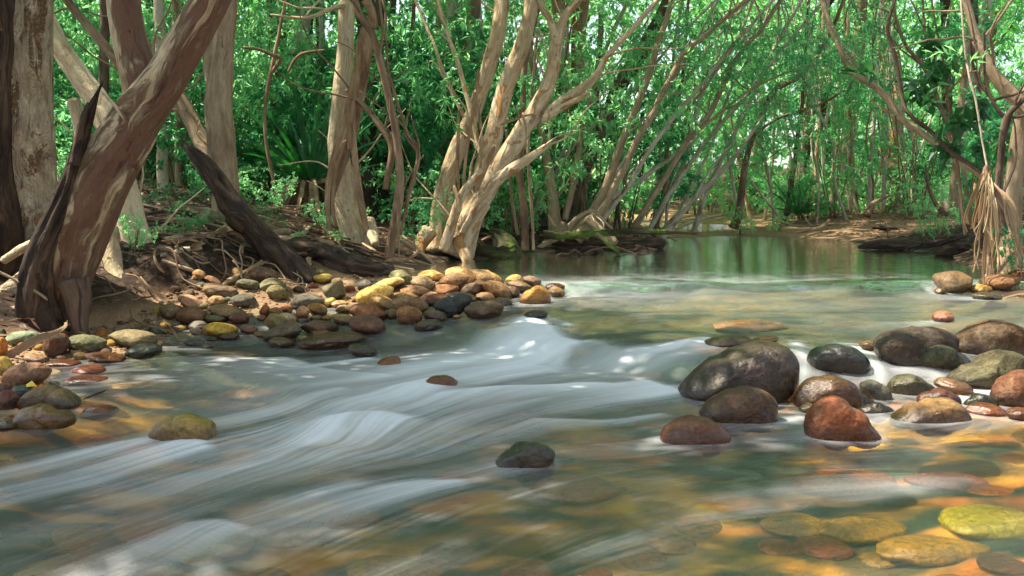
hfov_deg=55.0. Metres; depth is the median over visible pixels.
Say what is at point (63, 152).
shrub
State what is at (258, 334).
cobble
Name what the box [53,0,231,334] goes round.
forked tree
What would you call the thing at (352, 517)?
submerged stone
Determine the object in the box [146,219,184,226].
twig
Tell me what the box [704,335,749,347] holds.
cobble
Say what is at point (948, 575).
submerged stone
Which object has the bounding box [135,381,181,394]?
submerged stone
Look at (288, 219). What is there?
leaf litter
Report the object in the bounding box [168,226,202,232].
bark strip
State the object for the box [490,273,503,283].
cobble
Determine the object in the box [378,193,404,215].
shrub
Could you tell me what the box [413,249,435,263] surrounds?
fallen branch
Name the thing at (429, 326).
cobble
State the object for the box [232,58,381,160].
shrub
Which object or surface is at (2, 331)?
cobble
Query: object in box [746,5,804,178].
slender tree
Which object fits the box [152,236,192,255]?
twig
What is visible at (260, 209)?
shrub
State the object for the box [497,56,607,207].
shrub
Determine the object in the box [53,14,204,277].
paperbark tree
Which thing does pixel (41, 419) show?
boulder
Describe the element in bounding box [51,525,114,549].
submerged stone
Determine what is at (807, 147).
forest tree
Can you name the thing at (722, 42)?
forest tree
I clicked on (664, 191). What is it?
slender tree
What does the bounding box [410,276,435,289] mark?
cobble
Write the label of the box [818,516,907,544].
submerged stone
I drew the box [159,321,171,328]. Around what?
pebble
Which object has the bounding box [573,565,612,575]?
submerged stone
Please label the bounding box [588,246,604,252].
root
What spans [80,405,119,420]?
cobble
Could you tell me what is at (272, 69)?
sapling
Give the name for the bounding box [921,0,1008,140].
forest tree
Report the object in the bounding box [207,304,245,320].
cobble
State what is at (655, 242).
driftwood
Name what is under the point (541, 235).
root
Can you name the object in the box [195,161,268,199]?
shrub
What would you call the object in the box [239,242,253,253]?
bark strip
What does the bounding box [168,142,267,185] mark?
shrub
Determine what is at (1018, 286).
cobble
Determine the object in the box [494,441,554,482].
boulder
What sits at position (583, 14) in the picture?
forest tree
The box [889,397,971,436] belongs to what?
boulder
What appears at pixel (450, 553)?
submerged stone
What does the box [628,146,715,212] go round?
shrub
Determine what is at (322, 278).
cobble
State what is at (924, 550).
submerged stone
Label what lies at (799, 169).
slender tree
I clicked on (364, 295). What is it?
cobble
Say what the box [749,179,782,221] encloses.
fallen branch
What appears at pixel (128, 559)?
submerged stone
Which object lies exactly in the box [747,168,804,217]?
shrub
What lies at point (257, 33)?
shrub
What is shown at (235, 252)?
twig
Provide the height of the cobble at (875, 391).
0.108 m
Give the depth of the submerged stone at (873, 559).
3.00 m
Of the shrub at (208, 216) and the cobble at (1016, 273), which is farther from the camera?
the shrub at (208, 216)
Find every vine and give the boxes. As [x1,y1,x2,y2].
[886,0,981,174]
[922,0,987,164]
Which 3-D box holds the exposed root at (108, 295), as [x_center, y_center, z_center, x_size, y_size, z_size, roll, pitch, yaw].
[-2.599,0.065,6.207,0.040,0.102,0.410,5,7,43]
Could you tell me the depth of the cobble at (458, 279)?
6.98 m
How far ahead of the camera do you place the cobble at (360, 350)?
5.25 m
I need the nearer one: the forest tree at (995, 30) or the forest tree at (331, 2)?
the forest tree at (331, 2)
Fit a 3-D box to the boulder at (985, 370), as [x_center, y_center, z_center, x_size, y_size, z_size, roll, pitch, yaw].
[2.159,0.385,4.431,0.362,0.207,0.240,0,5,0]
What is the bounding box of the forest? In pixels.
[54,0,1023,217]
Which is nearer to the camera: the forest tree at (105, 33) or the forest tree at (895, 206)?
the forest tree at (105, 33)
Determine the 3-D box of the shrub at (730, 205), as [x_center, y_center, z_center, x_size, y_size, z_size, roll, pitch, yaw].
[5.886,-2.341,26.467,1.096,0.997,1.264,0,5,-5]
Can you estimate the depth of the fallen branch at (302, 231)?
8.91 m
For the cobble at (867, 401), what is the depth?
4.05 m
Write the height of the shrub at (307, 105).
1.777 m
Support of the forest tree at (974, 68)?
on the ground
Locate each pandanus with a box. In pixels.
[233,76,406,211]
[773,175,833,224]
[964,165,1023,284]
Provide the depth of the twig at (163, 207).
8.86 m
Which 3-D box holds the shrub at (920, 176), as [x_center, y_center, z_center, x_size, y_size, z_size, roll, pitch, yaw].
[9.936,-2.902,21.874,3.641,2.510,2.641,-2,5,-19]
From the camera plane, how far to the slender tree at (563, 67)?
17.13 m
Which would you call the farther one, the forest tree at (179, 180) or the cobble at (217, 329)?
the forest tree at (179, 180)
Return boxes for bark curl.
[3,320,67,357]
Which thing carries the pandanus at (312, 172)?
on the ground
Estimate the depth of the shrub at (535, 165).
16.09 m
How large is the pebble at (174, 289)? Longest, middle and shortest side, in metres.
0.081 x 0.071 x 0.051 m
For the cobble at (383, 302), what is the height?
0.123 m
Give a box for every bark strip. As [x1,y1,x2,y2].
[146,216,174,222]
[153,247,164,272]
[162,238,204,243]
[166,235,205,243]
[167,202,201,211]
[167,214,193,219]
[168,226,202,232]
[174,236,179,250]
[184,207,197,212]
[190,240,207,249]
[226,231,243,238]
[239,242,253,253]
[272,221,285,225]
[303,224,316,227]
[306,257,311,265]
[318,238,334,244]
[362,242,394,255]
[383,256,403,261]
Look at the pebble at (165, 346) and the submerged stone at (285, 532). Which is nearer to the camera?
the submerged stone at (285, 532)
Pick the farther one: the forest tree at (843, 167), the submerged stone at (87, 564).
the forest tree at (843, 167)
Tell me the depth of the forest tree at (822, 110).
24.83 m
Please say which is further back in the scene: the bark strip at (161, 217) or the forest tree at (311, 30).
the forest tree at (311, 30)
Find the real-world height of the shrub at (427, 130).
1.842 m
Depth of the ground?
4.18 m
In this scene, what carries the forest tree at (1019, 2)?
on the ground
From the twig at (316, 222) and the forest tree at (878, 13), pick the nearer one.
the twig at (316, 222)
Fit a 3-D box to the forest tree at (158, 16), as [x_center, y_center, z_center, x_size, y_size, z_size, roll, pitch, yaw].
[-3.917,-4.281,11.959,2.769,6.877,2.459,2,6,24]
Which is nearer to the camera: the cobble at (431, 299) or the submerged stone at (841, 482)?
the submerged stone at (841, 482)
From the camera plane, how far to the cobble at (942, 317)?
5.84 m
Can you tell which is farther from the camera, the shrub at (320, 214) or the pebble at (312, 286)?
the shrub at (320, 214)
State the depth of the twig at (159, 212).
8.52 m
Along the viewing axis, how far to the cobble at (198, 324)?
5.98 m
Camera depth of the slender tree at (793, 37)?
14.05 m
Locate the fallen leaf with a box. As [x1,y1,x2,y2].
[26,381,35,386]
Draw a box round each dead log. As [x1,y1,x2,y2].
[181,140,317,284]
[285,237,394,276]
[872,225,908,230]
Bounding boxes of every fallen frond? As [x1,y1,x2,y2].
[985,292,1023,304]
[991,291,1016,297]
[1001,290,1023,295]
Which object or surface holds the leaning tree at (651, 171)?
on the ground
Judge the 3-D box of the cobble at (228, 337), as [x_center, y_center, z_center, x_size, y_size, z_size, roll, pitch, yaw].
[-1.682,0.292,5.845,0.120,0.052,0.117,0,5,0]
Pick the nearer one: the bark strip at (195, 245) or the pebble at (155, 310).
the pebble at (155, 310)
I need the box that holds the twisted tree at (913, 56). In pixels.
[865,0,985,225]
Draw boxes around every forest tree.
[54,0,97,140]
[58,20,79,33]
[61,0,204,125]
[141,0,196,186]
[141,0,329,178]
[150,0,242,192]
[152,0,247,181]
[236,0,337,63]
[246,0,260,182]
[249,0,338,76]
[252,0,292,79]
[266,1,316,34]
[268,0,313,188]
[273,0,326,102]
[294,0,325,67]
[295,0,428,214]
[324,0,428,196]
[353,0,426,208]
[365,0,516,221]
[387,0,464,204]
[406,0,509,52]
[418,1,445,150]
[434,0,570,209]
[457,1,484,226]
[461,0,480,166]
[496,48,594,250]
[505,130,518,234]
[527,30,538,249]
[540,1,591,139]
[541,1,569,153]
[543,0,633,188]
[545,0,637,214]
[546,0,568,210]
[549,0,642,176]
[570,1,594,191]
[571,0,592,207]
[663,2,723,189]
[679,0,782,196]
[687,0,833,218]
[692,7,741,197]
[702,0,781,208]
[716,0,791,189]
[724,130,736,206]
[744,1,850,213]
[750,0,927,213]
[763,0,838,219]
[766,0,834,119]
[775,0,848,221]
[784,0,849,209]
[805,12,853,215]
[807,0,859,211]
[832,0,935,105]
[855,1,923,209]
[865,0,947,209]
[872,0,1004,211]
[876,1,915,209]
[882,0,966,212]
[897,0,1012,195]
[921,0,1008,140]
[933,14,998,66]
[935,0,1023,211]
[939,23,1023,215]
[958,2,1023,75]
[964,13,1022,90]
[973,5,989,188]
[988,0,1023,82]
[992,0,1023,99]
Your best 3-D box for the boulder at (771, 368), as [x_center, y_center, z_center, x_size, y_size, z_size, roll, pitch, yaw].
[0.966,0.388,4.195,0.502,0.313,0.334,0,5,0]
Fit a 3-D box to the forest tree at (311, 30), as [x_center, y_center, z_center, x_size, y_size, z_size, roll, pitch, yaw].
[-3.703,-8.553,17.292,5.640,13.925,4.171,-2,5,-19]
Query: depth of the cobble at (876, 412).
3.88 m
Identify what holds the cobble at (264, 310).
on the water
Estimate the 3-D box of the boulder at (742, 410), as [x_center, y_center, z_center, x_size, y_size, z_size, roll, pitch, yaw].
[0.873,0.473,3.780,0.298,0.192,0.196,0,5,0]
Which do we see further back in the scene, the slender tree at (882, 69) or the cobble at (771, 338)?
the slender tree at (882, 69)
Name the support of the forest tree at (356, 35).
on the ground
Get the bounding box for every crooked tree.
[691,0,896,229]
[966,0,1023,235]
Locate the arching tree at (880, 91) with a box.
[761,0,979,178]
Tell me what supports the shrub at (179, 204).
on the ground
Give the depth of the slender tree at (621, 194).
12.25 m
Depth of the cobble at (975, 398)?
4.01 m
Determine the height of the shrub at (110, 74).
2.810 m
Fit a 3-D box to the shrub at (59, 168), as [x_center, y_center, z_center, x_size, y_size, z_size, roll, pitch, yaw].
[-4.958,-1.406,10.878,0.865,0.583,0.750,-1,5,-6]
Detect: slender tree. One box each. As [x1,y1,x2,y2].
[272,0,469,256]
[516,0,596,212]
[520,0,716,232]
[527,11,594,215]
[533,2,672,205]
[586,1,710,183]
[587,1,759,209]
[600,0,776,224]
[602,20,754,225]
[614,0,726,178]
[627,0,683,218]
[637,0,707,228]
[647,0,826,235]
[651,0,769,217]
[664,0,769,223]
[672,0,770,229]
[687,1,752,227]
[691,0,822,234]
[731,0,812,225]
[731,2,796,219]
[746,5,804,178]
[752,0,853,213]
[763,0,887,213]
[768,3,847,219]
[782,0,831,190]
[787,0,833,213]
[787,0,841,218]
[802,0,865,223]
[808,12,847,213]
[809,0,849,206]
[815,0,897,213]
[840,0,911,211]
[840,2,894,210]
[844,0,910,218]
[850,0,917,210]
[860,0,906,212]
[864,0,926,210]
[865,0,906,212]
[881,0,960,200]
[909,18,965,184]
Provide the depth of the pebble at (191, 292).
6.68 m
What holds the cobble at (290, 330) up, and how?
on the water
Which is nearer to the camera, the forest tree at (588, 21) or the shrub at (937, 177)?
the shrub at (937, 177)
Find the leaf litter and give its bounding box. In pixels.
[0,174,1023,346]
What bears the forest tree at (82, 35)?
on the ground
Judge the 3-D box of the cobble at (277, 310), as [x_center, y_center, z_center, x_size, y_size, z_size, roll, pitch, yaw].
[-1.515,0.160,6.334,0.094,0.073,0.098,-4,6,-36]
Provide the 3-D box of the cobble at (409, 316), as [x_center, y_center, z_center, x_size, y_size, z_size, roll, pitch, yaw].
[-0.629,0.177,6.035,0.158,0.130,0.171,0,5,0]
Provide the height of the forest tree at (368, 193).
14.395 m
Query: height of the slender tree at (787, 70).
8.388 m
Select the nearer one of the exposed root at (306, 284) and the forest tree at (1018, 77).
the exposed root at (306, 284)
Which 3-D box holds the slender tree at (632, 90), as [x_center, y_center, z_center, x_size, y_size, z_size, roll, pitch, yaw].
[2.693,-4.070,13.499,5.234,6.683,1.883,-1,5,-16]
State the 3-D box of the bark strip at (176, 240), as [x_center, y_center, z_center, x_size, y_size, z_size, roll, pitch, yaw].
[-2.447,-0.345,7.302,0.062,0.054,0.348,5,7,44]
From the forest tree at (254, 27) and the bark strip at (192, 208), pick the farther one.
the forest tree at (254, 27)
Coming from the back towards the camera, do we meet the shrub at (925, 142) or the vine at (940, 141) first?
the shrub at (925, 142)
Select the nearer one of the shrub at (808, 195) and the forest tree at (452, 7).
the forest tree at (452, 7)
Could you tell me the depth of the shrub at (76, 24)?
17.35 m
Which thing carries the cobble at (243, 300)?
on the ground
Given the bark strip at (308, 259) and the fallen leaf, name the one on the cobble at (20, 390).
the fallen leaf
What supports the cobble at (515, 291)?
on the pebble at (513, 300)
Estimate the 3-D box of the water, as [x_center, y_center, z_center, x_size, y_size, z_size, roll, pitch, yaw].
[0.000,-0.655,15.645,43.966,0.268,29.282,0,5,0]
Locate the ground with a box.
[0,166,1023,575]
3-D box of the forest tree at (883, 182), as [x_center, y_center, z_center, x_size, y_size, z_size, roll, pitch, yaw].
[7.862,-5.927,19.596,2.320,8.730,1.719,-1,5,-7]
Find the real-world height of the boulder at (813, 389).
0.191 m
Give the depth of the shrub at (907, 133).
24.27 m
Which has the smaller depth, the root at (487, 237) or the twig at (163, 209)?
the twig at (163, 209)
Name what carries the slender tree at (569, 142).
on the ground
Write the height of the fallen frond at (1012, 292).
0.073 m
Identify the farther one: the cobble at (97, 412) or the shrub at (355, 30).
the shrub at (355, 30)
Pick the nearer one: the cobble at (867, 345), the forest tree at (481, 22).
the cobble at (867, 345)
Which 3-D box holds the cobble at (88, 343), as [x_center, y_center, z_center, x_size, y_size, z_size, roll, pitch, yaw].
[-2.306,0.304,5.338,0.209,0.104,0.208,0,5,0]
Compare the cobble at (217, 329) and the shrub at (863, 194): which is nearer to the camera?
the cobble at (217, 329)
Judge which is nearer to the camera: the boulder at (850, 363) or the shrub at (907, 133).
the boulder at (850, 363)
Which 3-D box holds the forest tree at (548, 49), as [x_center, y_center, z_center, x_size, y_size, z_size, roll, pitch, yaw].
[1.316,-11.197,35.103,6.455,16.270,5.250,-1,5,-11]
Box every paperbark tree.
[0,0,56,295]
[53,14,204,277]
[78,0,324,235]
[270,0,405,247]
[402,0,695,262]
[892,0,1023,275]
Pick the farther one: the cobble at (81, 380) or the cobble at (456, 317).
the cobble at (456, 317)
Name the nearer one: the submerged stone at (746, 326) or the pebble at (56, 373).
the pebble at (56, 373)
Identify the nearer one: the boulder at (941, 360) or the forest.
the boulder at (941, 360)
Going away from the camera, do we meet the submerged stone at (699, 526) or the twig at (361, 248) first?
the submerged stone at (699, 526)
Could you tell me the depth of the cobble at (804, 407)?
3.89 m
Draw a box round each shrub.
[53,0,120,125]
[53,0,255,178]
[53,0,260,130]
[53,2,98,100]
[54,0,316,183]
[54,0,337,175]
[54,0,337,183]
[54,70,72,147]
[54,74,186,170]
[54,91,189,188]
[54,102,72,178]
[55,118,93,170]
[56,34,98,107]
[56,141,71,174]
[59,0,165,96]
[65,7,204,127]
[109,61,263,179]
[118,209,166,251]
[141,177,198,212]
[162,204,208,233]
[167,89,319,186]
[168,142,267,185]
[168,200,185,214]
[171,72,323,190]
[179,164,211,203]
[183,120,293,189]
[184,64,360,196]
[187,0,411,195]
[188,161,258,188]
[193,203,225,229]
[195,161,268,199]
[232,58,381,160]
[233,29,391,187]
[235,38,383,166]
[237,2,439,194]
[239,175,256,194]
[243,192,286,228]
[244,125,323,201]
[253,172,298,211]
[258,0,501,133]
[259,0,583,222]
[287,12,520,217]
[291,230,305,237]
[299,199,336,229]
[327,229,346,240]
[356,86,484,217]
[360,156,466,232]
[365,50,489,218]
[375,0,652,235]
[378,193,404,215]
[381,185,454,247]
[385,0,573,164]
[392,155,434,223]
[402,51,572,211]
[405,152,507,229]
[422,105,562,202]
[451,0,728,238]
[460,170,568,236]
[492,46,706,217]
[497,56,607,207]
[500,168,541,202]
[513,178,537,203]
[542,80,702,228]
[555,147,672,228]
[620,55,764,213]
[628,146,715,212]
[649,118,763,214]
[674,144,743,211]
[708,184,753,216]
[715,159,787,211]
[723,207,756,234]
[724,72,900,218]
[728,149,852,219]
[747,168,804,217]
[750,125,900,215]
[765,158,862,219]
[767,0,1020,215]
[767,213,790,231]
[794,154,898,213]
[810,123,936,213]
[814,122,936,199]
[820,174,880,213]
[858,149,938,211]
[861,104,1011,210]
[888,105,1023,186]
[890,141,1005,204]
[896,177,948,219]
[904,67,1023,175]
[905,96,1004,187]
[910,200,959,238]
[916,154,1005,207]
[933,76,1023,226]
[988,217,1023,296]
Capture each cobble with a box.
[0,328,6,336]
[0,337,7,355]
[0,356,12,374]
[0,382,12,391]
[0,390,19,411]
[0,415,14,421]
[0,421,16,431]
[5,331,38,345]
[11,385,31,396]
[24,353,49,362]
[42,333,69,357]
[45,359,83,368]
[62,375,107,386]
[69,334,107,352]
[69,365,105,376]
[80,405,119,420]
[84,351,125,364]
[108,329,157,347]
[108,389,126,396]
[124,343,161,359]
[159,303,182,319]
[164,329,175,334]
[168,321,181,326]
[175,325,187,332]
[176,306,205,324]
[178,294,202,307]
[184,338,203,346]
[188,321,206,329]
[189,328,203,336]
[192,269,205,279]
[201,344,213,348]
[202,322,238,338]
[203,283,236,297]
[204,275,220,283]
[204,315,226,322]
[206,336,217,341]
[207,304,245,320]
[208,295,225,304]
[218,333,239,341]
[228,313,248,324]
[230,294,255,307]
[232,268,242,274]
[235,279,259,288]
[240,324,257,333]
[249,266,277,281]
[254,331,265,337]
[257,315,266,321]
[258,278,286,290]
[259,305,269,316]
[263,323,301,342]
[264,313,286,328]
[266,285,287,299]
[269,307,283,313]
[269,337,294,347]
[277,304,292,313]
[280,313,297,322]
[290,293,324,308]
[296,306,309,318]
[296,331,366,350]
[298,318,308,323]
[301,319,338,332]
[307,303,327,316]
[310,315,321,320]
[310,330,330,334]
[313,274,332,283]
[321,280,345,299]
[322,297,335,308]
[322,315,331,320]
[331,300,347,308]
[332,314,351,326]
[335,305,349,314]
[348,343,376,357]
[349,303,386,321]
[349,314,385,336]
[355,279,373,289]
[356,285,393,303]
[366,294,392,311]
[372,277,404,287]
[377,356,400,369]
[386,309,396,321]
[389,269,411,285]
[391,295,427,313]
[393,292,419,298]
[396,306,422,326]
[400,285,428,295]
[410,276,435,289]
[413,319,442,333]
[418,270,443,281]
[419,293,447,306]
[423,310,446,321]
[426,375,458,402]
[432,284,458,293]
[433,294,471,319]
[438,273,468,286]
[445,266,474,282]
[445,292,476,303]
[453,314,461,319]
[459,283,480,293]
[464,300,503,320]
[470,269,492,282]
[473,279,484,291]
[476,292,494,300]
[483,280,511,298]
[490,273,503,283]
[493,297,512,306]
[505,274,523,284]
[508,280,531,293]
[508,286,519,297]
[519,285,550,308]
[523,276,540,286]
[524,310,547,319]
[545,283,564,288]
[548,287,564,297]
[557,330,568,336]
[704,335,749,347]
[750,336,778,341]
[798,403,812,413]
[859,340,872,350]
[859,379,892,404]
[859,402,894,422]
[862,394,874,405]
[887,374,934,401]
[916,388,961,403]
[932,311,954,323]
[933,377,973,395]
[934,288,945,296]
[963,393,998,407]
[965,402,1005,417]
[969,284,992,292]
[971,292,1001,300]
[978,273,1023,292]
[1006,407,1023,421]
[1007,281,1023,295]
[1009,270,1023,277]
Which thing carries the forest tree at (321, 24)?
on the ground
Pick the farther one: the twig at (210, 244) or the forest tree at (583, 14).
the forest tree at (583, 14)
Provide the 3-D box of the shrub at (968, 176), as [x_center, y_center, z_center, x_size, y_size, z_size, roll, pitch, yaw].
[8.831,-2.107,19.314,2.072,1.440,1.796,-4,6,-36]
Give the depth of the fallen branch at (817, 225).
16.93 m
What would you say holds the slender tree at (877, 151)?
on the ground
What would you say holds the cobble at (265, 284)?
on the ground
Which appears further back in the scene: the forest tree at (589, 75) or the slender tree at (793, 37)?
the forest tree at (589, 75)
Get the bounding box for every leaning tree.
[54,0,117,69]
[537,0,677,223]
[612,112,746,199]
[630,0,822,234]
[659,74,818,238]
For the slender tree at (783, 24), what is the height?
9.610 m
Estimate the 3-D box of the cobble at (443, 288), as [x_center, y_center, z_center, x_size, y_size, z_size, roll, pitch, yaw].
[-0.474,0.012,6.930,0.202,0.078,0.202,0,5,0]
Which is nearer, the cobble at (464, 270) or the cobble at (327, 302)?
the cobble at (327, 302)
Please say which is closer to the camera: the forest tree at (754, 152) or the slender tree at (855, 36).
the slender tree at (855, 36)
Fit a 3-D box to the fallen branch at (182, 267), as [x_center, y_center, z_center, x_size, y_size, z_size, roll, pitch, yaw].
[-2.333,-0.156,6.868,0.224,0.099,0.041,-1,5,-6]
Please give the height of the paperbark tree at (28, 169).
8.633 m
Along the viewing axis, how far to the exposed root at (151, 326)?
5.97 m
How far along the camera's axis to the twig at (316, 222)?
10.06 m
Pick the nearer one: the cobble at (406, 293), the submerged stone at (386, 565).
the submerged stone at (386, 565)
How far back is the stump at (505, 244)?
10.75 m
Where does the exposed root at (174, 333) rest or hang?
on the ground
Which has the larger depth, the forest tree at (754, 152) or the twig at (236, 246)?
the forest tree at (754, 152)
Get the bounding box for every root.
[92,288,131,300]
[95,275,114,292]
[125,273,145,293]
[130,295,153,300]
[130,309,167,332]
[140,276,163,302]
[141,313,156,329]
[162,319,179,341]
[165,247,202,288]
[180,249,209,263]
[192,224,231,240]
[213,238,226,278]
[232,260,242,278]
[239,244,247,270]
[264,262,305,284]
[278,271,299,282]
[292,272,307,288]
[402,228,417,234]
[476,235,491,245]
[478,232,489,236]
[529,225,547,230]
[529,235,562,249]
[556,248,582,255]
[579,246,600,252]
[583,246,634,253]
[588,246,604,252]
[624,246,651,252]
[628,235,668,243]
[633,235,676,240]
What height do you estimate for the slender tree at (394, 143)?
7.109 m
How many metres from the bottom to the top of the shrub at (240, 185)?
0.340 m
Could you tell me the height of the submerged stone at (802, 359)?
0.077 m
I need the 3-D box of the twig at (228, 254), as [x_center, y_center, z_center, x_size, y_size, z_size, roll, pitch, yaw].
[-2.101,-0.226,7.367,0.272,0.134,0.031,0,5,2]
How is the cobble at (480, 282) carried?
on the ground
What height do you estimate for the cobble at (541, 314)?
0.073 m
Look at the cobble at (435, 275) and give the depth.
7.18 m
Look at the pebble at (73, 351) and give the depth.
5.25 m
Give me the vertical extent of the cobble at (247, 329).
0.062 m
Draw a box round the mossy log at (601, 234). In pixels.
[542,228,697,252]
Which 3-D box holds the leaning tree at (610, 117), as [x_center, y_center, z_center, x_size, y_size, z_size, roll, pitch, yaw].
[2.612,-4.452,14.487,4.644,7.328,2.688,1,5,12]
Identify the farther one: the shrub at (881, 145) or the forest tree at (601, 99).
the forest tree at (601, 99)
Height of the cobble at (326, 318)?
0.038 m
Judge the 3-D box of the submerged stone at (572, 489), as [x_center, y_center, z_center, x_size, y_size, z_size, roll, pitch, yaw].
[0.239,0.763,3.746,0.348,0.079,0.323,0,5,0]
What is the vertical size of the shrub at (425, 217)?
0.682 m
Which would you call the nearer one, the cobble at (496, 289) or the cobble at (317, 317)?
the cobble at (317, 317)
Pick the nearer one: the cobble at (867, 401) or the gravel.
the cobble at (867, 401)
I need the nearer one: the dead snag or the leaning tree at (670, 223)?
the dead snag
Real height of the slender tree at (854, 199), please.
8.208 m
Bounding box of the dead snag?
[14,78,104,331]
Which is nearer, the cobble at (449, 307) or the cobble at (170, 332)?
the cobble at (170, 332)
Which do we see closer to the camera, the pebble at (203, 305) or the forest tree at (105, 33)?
the pebble at (203, 305)
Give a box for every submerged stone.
[13,552,113,575]
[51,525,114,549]
[74,434,121,448]
[97,546,153,575]
[108,515,189,542]
[112,382,141,388]
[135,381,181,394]
[169,533,254,566]
[209,350,259,362]
[216,388,281,401]
[240,517,321,548]
[242,568,290,575]
[313,507,378,528]
[346,555,418,575]
[402,562,442,575]
[421,541,477,564]
[475,394,523,408]
[500,559,552,575]
[529,474,620,503]
[567,346,592,358]
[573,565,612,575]
[591,394,655,405]
[618,548,666,570]
[620,371,661,380]
[648,533,695,554]
[663,347,728,356]
[672,515,721,538]
[712,319,787,332]
[757,537,799,554]
[760,512,823,537]
[790,469,896,495]
[794,536,855,560]
[796,355,806,362]
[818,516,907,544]
[858,552,897,568]
[876,534,991,566]
[903,472,988,489]
[936,574,960,575]
[938,504,1023,539]
[967,484,1014,495]
[976,553,1023,574]
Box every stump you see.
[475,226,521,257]
[863,195,890,217]
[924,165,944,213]
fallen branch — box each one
[0,240,29,263]
[0,271,47,300]
[82,390,105,399]
[160,224,233,240]
[160,246,202,256]
[161,259,194,271]
[222,259,262,284]
[279,226,310,238]
[309,234,340,239]
[320,224,341,248]
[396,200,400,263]
[397,233,418,261]
[400,239,431,262]
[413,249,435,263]
[674,212,733,229]
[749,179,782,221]
[770,219,839,226]
[779,212,842,224]
[795,219,830,233]
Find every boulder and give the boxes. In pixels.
[0,362,51,387]
[12,403,75,436]
[16,385,81,411]
[148,413,216,445]
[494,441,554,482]
[660,414,730,457]
[677,340,799,410]
[699,385,777,436]
[793,374,863,409]
[803,395,881,450]
[807,344,870,380]
[873,326,958,378]
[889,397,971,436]
[918,345,965,377]
[932,271,972,295]
[946,349,1023,394]
[955,319,1023,363]
[989,369,1023,410]
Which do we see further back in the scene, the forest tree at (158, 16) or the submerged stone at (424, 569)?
the forest tree at (158, 16)
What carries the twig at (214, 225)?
on the ground
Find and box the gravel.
[7,272,556,388]
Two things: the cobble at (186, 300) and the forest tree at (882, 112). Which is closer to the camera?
the cobble at (186, 300)
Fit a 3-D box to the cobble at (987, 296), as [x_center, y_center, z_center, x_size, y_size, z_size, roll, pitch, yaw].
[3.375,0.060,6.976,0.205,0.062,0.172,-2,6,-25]
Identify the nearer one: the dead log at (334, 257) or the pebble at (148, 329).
the pebble at (148, 329)
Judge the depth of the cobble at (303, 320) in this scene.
6.15 m
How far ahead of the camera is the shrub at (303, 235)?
8.54 m
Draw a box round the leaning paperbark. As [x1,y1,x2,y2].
[524,0,752,247]
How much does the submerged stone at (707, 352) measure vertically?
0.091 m
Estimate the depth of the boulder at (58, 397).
3.92 m
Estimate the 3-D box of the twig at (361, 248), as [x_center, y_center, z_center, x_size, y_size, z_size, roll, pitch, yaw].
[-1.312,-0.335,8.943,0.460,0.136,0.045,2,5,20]
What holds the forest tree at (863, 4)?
on the ground
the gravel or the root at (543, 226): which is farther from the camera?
the root at (543, 226)
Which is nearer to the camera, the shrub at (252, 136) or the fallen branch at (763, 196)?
the shrub at (252, 136)
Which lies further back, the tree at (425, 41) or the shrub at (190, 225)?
the tree at (425, 41)
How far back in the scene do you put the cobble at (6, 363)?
4.58 m
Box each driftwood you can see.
[554,237,666,248]
[858,239,915,249]
[905,234,967,251]
[934,243,971,255]
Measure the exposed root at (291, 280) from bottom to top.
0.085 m
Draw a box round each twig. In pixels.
[122,386,172,389]
[143,203,199,215]
[143,204,179,214]
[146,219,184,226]
[148,211,196,216]
[150,231,217,240]
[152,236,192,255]
[160,214,195,219]
[175,221,221,227]
[192,251,231,276]
[199,238,247,266]
[204,237,255,253]
[213,249,249,266]
[225,247,276,268]
[226,236,254,249]
[301,233,353,250]
[305,219,338,228]
[309,230,350,239]
[345,244,388,258]
[354,248,386,260]
[373,260,413,269]
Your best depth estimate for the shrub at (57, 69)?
12.52 m
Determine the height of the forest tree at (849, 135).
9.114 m
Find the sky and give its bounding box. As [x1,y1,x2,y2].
[97,0,1023,167]
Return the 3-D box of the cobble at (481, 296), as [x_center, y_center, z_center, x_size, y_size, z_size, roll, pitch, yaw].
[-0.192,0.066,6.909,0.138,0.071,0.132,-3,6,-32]
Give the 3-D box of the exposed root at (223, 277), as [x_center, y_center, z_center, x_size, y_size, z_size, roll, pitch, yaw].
[-2.180,-0.223,7.376,0.055,0.298,0.289,-3,6,-28]
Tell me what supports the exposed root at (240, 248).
on the ground
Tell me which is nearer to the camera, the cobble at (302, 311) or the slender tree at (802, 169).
the cobble at (302, 311)
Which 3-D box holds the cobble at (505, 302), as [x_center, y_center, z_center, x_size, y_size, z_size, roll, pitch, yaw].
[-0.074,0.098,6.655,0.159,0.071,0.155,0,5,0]
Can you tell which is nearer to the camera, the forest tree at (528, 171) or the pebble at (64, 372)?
the pebble at (64, 372)
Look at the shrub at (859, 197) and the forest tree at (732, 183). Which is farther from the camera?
the shrub at (859, 197)
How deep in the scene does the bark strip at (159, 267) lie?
6.83 m
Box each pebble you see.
[34,344,41,350]
[48,369,60,377]
[57,368,68,376]
[70,350,81,353]
[73,352,87,360]
[95,331,105,336]
[105,339,116,346]
[138,325,150,331]
[151,326,164,333]
[152,307,159,313]
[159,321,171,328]
[161,343,171,349]
[169,286,180,292]
[169,326,179,333]
[171,342,183,348]
[182,289,194,295]
[199,303,207,308]
[292,286,304,292]
[308,284,317,288]
[345,285,355,291]
[510,297,518,302]
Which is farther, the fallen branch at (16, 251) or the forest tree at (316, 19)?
the forest tree at (316, 19)
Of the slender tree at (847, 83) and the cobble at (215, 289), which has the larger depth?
the slender tree at (847, 83)
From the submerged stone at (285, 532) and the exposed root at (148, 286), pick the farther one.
the exposed root at (148, 286)
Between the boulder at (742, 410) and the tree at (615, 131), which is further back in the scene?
the tree at (615, 131)
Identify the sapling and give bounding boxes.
[242,0,324,195]
[837,0,1011,234]

